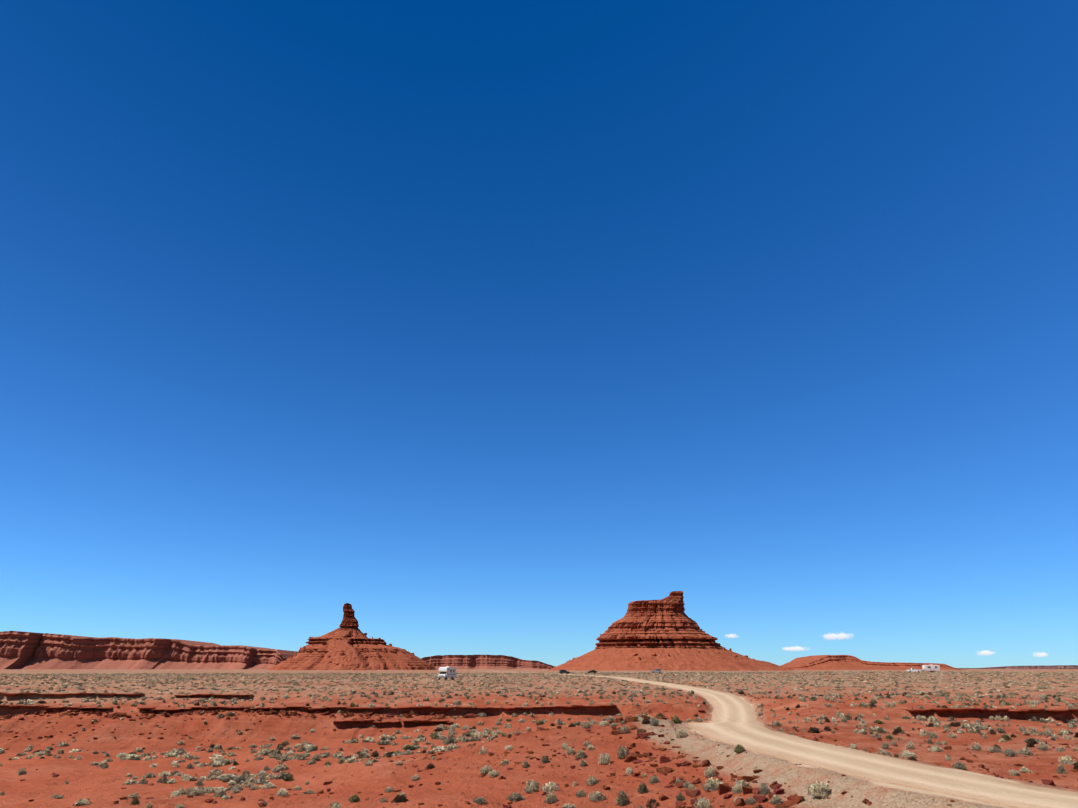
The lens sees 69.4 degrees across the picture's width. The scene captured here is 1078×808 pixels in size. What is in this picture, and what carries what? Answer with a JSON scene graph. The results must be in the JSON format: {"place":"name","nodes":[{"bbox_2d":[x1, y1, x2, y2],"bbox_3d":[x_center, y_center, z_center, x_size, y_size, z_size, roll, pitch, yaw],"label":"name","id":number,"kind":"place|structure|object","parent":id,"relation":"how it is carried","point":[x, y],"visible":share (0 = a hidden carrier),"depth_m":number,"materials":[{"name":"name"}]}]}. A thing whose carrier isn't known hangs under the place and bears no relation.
{"place":"outdoors","nodes":[
{"label":"outdoors","id":0,"kind":"place"},
{"bbox_2d":[0,669,1077,807],"bbox_3d":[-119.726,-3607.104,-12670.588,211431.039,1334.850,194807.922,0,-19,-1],"label":"ground","id":1,"kind":"structure","parent":0,"point":[85,778],"depth_m":69.01,"materials":[{"name":"red soil"}]},
{"bbox_2d":[0,631,298,668],"bbox_3d":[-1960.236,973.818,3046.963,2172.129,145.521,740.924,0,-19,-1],"label":"mesa","id":2,"kind":"structure","parent":1,"relation":"on","point":[24,650],"depth_m":2926.34,"materials":[{"name":"red stone"}]},
{"bbox_2d":[267,603,436,669],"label":"butte","id":3,"kind":"object","parent":1,"relation":"on","point":[351,659],"visible":0.96,"depth_m":1144.97,"materials":[{"name":"red stone"}]},
{"bbox_2d":[438,666,455,679],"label":"motorhome","id":4,"kind":"object","parent":1,"relation":"on","point":[446,672],"visible":0.98,"depth_m":210.42,"materials":[{"name":"white paint"}]},
{"bbox_2d":[421,655,554,668],"bbox_3d":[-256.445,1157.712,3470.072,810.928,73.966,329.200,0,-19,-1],"label":"mesa","id":5,"kind":"structure","parent":1,"relation":"on","point":[480,662],"depth_m":3388.78,"materials":[{"name":"red stone"}]},
{"bbox_2d":[274,629,793,670],"bbox_3d":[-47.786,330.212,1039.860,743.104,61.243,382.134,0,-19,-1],"label":"boulders","id":6,"kind":"object","parent":1,"relation":"on","point":[341,653],"visible":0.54,"depth_m":1099.24,"materials":[{"name":"stone"}]},
{"bbox_2d":[0,688,1077,807],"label":"bushes","id":7,"kind":"object","parent":1,"relation":"on","point":[816,789],"visible":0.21,"depth_m":66.33,"materials":[{"name":"green plant"}]},
{"bbox_2d":[0,671,1077,702],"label":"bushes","id":8,"kind":"object","parent":1,"relation":"on","point":[435,677],"visible":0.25,"depth_m":196.98,"materials":[{"name":"green plant"}]},
{"bbox_2d":[0,692,1077,807],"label":"rocks","id":9,"kind":"object","parent":1,"relation":"on","point":[724,788],"visible":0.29,"depth_m":46.72,"materials":[{"name":"stone"}]},
{"bbox_2d":[0,692,1077,723],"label":"ledge slabs","id":10,"kind":"structure","parent":1,"relation":"on","point":[983,710],"depth_m":95.72,"materials":[{"name":"stone"}]},
{"bbox_2d":[559,670,569,673],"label":"parked car","id":11,"kind":"object","parent":1,"relation":"on","point":[563,671],"visible":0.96,"depth_m":353.43,"materials":[{"name":"grey paint"}]},
{"bbox_2d":[651,669,661,672],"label":"parked car","id":12,"kind":"object","parent":1,"relation":"on","point":[657,671],"visible":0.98,"depth_m":349.32,"materials":[{"name":"grey paint"}]},
{"bbox_2d":[549,591,791,670],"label":"butte","id":13,"kind":"object","parent":1,"relation":"on","point":[643,620],"visible":0.9,"depth_m":929.15,"materials":[{"name":"red stone"}]},
{"bbox_2d":[907,668,920,671],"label":"pickup","id":14,"kind":"object","parent":1,"relation":"on","point":[912,670],"visible":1,"depth_m":345.99,"materials":[{"name":"white paint"}]},
{"bbox_2d":[922,665,939,671],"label":"travel trailer","id":15,"kind":"object","parent":1,"relation":"on","point":[932,668],"visible":0.98,"depth_m":345.27,"materials":[{"name":"white paint"}]},
{"bbox_2d":[0,0,1077,667],"label":"sky","id":16,"kind":"structure","parent":0,"point":[469,327],"materials":[{"name":"blue"}]},
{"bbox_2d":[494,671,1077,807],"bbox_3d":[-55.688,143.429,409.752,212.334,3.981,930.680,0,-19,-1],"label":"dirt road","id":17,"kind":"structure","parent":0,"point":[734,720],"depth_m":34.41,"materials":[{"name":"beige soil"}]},
{"bbox_2d":[780,655,963,669],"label":"hill","id":18,"kind":"structure","parent":0,"point":[832,662],"depth_m":1513.82,"materials":[{"name":"red stone"}]},
{"bbox_2d":[725,633,1047,656],"bbox_3d":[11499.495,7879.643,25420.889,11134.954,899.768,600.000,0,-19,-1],"label":"cloud","id":19,"kind":"structure","parent":0,"point":[844,636],"depth_m":25187.95,"materials":[{"name":"white"}]},
{"bbox_2d":[957,665,1077,668],"bbox_3d":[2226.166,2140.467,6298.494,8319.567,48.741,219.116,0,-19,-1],"label":"ridge","id":20,"kind":"structure","parent":0,"point":[1045,667],"depth_m":6294.11,"materials":[{"name":"red stone"}]}
]}

